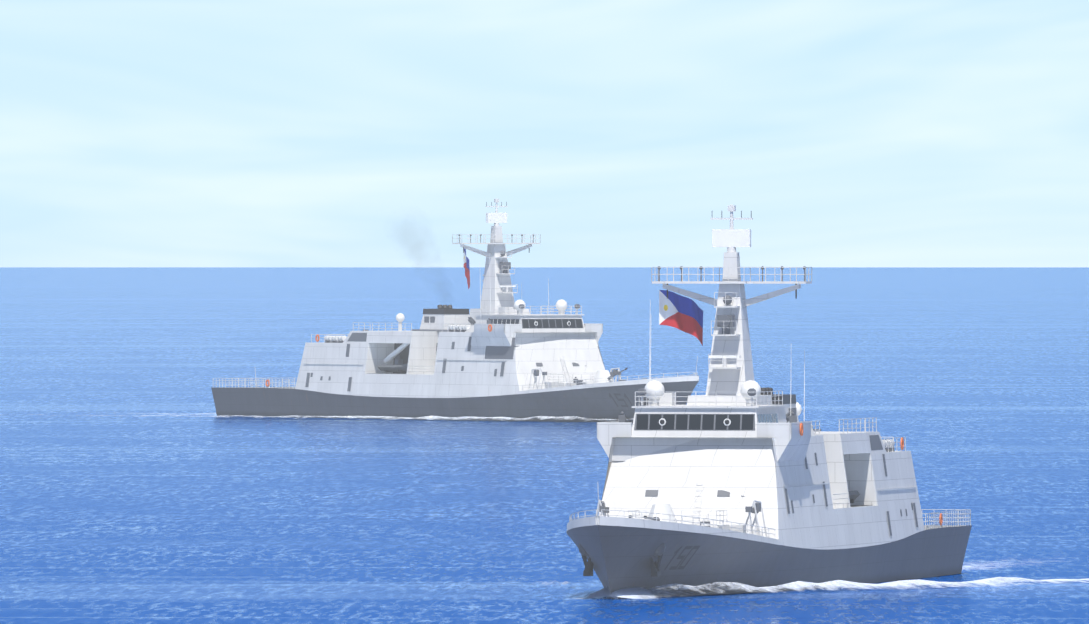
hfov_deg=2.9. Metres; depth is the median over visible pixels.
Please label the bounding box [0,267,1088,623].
sea
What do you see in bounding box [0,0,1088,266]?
sky
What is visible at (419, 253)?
funnel smoke
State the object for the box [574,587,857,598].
bow wake
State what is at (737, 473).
frigate
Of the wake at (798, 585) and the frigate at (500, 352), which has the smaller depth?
the wake at (798, 585)
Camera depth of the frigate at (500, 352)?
2643.44 m
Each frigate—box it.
[211,198,698,422]
[567,205,971,598]
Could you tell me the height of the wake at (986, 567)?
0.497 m
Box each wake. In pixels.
[533,577,1088,593]
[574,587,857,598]
[962,555,1069,569]
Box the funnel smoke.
[391,221,454,301]

